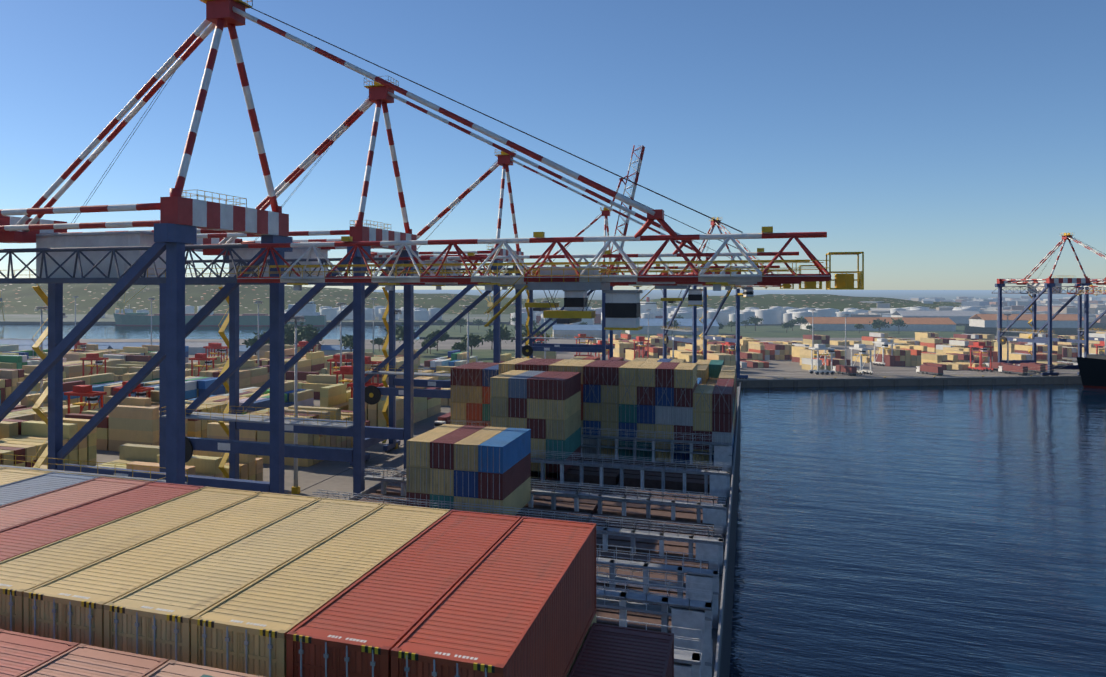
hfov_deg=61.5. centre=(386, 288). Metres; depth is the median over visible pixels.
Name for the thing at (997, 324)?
mast
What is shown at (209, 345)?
straddle carrier
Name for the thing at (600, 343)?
straddle carrier
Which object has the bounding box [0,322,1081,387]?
quay walls
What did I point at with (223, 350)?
straddle carrier
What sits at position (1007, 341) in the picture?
light pole
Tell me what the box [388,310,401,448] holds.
light pole
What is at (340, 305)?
light pole
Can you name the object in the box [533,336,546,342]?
straddle carrier
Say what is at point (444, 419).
truck
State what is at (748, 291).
crane
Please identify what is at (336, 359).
straddle carrier
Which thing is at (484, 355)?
grass
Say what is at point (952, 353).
yard containers
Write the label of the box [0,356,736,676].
ship containers
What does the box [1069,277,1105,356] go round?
crane
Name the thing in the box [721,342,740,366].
straddle carrier
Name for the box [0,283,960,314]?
hills
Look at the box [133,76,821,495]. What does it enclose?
crane
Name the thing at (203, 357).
straddle carrier
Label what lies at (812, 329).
mast
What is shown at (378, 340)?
tree
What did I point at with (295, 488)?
light mast
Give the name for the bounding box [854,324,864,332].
tree
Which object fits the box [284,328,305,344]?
tree
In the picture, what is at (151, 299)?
light pole
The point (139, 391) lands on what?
straddle carrier
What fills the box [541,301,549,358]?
light pole
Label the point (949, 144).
sky
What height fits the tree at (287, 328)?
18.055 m
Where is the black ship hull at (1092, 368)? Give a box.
[1076,333,1105,388]
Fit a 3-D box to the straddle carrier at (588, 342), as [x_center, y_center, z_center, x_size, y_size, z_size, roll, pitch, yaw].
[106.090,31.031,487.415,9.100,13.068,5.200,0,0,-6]
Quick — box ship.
[312,368,739,676]
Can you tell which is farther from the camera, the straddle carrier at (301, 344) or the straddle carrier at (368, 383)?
the straddle carrier at (301, 344)
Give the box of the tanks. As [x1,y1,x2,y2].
[90,305,979,325]
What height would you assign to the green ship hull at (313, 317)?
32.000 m
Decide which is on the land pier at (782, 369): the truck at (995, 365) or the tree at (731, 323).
the truck at (995, 365)
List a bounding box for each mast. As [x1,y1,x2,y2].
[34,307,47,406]
[72,296,77,325]
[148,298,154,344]
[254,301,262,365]
[288,316,305,493]
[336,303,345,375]
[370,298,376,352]
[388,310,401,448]
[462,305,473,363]
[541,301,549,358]
[646,309,650,339]
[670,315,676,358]
[810,309,815,346]
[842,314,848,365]
[995,309,997,341]
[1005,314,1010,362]
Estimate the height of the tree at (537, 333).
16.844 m
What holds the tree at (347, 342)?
on the grass at (484, 355)
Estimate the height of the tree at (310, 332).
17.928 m
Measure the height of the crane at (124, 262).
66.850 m
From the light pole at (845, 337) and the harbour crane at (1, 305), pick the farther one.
the harbour crane at (1, 305)
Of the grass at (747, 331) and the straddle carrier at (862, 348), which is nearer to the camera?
the straddle carrier at (862, 348)
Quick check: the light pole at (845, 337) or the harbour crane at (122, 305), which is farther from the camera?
the harbour crane at (122, 305)
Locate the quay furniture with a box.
[292,361,1080,494]
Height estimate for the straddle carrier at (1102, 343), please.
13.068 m
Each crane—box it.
[0,0,863,493]
[0,291,4,320]
[117,285,147,313]
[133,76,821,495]
[326,148,793,466]
[475,286,492,320]
[500,145,644,359]
[661,217,791,378]
[992,233,1105,375]
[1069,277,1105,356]
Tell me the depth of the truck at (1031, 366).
402.46 m
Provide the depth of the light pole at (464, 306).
268.40 m
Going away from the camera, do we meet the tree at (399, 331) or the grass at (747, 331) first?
the tree at (399, 331)
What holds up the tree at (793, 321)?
on the grass at (747, 331)
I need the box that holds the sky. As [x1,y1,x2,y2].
[0,0,1105,289]
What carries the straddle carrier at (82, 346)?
on the ground at (309, 476)
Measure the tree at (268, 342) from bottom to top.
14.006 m
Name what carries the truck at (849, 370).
on the land pier at (782, 369)
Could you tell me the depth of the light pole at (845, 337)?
404.99 m
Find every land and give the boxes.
[0,290,733,321]
[702,290,1105,335]
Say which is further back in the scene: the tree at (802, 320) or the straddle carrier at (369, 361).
the tree at (802, 320)
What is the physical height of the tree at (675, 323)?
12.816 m
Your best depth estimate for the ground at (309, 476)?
197.03 m
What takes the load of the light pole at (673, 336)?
on the land pier at (782, 369)
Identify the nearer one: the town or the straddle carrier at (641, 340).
the straddle carrier at (641, 340)
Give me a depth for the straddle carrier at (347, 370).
283.55 m
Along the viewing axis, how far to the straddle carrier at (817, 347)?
395.55 m
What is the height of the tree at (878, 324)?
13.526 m
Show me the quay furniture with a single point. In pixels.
(871, 383)
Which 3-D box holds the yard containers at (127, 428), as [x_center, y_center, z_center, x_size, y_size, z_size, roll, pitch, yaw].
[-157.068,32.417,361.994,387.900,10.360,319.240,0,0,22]
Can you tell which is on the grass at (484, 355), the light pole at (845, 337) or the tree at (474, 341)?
the tree at (474, 341)
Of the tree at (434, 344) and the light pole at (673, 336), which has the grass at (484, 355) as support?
the tree at (434, 344)
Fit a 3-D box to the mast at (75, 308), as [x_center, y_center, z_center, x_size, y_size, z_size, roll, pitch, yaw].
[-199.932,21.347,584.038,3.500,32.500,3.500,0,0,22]
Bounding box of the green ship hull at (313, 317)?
[113,302,325,325]
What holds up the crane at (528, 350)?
on the ground at (309, 476)
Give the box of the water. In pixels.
[0,324,1105,676]
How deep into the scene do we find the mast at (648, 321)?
501.25 m
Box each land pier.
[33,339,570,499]
[537,323,1104,379]
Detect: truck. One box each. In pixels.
[434,412,450,427]
[832,365,856,375]
[916,365,943,375]
[985,362,1012,369]
[998,364,1027,374]
[1016,363,1044,373]
[1029,362,1053,371]
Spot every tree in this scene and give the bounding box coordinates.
[242,338,265,354]
[253,331,269,344]
[284,322,306,333]
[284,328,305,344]
[297,324,323,342]
[339,335,352,350]
[370,337,384,350]
[384,329,403,342]
[395,323,418,341]
[422,340,437,353]
[426,330,449,350]
[451,341,466,351]
[453,318,466,332]
[459,333,482,355]
[473,318,483,329]
[481,332,501,349]
[485,325,514,352]
[522,327,549,343]
[667,319,680,328]
[726,321,735,331]
[746,316,763,330]
[781,322,793,332]
[788,319,798,330]
[795,316,808,330]
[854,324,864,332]
[869,319,889,332]
[891,318,907,326]
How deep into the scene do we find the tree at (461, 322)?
760.86 m
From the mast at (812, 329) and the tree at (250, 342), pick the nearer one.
the tree at (250, 342)
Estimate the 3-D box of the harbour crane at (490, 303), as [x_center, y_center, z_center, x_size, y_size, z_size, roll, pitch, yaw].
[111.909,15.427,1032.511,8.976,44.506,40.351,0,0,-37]
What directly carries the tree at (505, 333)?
on the grass at (484, 355)
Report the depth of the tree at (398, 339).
539.43 m
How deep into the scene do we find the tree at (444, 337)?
541.25 m
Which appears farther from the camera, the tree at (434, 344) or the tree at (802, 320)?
the tree at (802, 320)
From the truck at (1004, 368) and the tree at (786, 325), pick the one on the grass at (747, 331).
the tree at (786, 325)
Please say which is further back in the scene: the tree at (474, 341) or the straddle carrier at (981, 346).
the tree at (474, 341)
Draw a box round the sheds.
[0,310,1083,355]
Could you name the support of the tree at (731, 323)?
on the grass at (747, 331)
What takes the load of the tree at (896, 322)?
on the grass at (747, 331)
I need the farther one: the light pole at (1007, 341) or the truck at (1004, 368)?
the light pole at (1007, 341)
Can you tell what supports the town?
on the land at (945, 294)
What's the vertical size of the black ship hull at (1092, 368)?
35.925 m
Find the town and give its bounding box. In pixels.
[851,296,1105,322]
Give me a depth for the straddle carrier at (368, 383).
247.04 m
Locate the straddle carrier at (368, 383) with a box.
[347,379,383,397]
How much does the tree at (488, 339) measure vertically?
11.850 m
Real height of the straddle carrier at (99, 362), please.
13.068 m
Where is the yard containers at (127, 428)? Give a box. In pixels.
[0,344,555,480]
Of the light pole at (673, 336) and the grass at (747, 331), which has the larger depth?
the grass at (747, 331)
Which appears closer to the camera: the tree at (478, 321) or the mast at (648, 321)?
the mast at (648, 321)
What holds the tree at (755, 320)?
on the grass at (747, 331)
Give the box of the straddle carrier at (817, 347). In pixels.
[809,344,834,374]
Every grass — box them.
[365,349,525,362]
[419,325,964,337]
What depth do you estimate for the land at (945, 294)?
5478.46 m
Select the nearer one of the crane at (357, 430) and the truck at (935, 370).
the crane at (357, 430)
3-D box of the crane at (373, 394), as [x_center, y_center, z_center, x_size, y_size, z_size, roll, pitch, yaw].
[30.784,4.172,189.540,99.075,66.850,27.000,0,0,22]
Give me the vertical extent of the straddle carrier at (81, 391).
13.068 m
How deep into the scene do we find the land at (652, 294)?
3336.40 m
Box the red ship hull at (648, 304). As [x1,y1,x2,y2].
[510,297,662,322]
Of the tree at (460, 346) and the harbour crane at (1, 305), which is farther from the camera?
the harbour crane at (1, 305)
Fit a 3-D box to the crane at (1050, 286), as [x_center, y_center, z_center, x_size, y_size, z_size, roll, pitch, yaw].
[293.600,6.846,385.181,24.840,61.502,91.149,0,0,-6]
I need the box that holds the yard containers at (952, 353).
[586,332,1105,370]
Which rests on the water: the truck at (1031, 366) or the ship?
the ship
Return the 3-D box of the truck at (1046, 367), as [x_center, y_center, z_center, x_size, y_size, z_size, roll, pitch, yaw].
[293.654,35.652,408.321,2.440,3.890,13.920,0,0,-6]

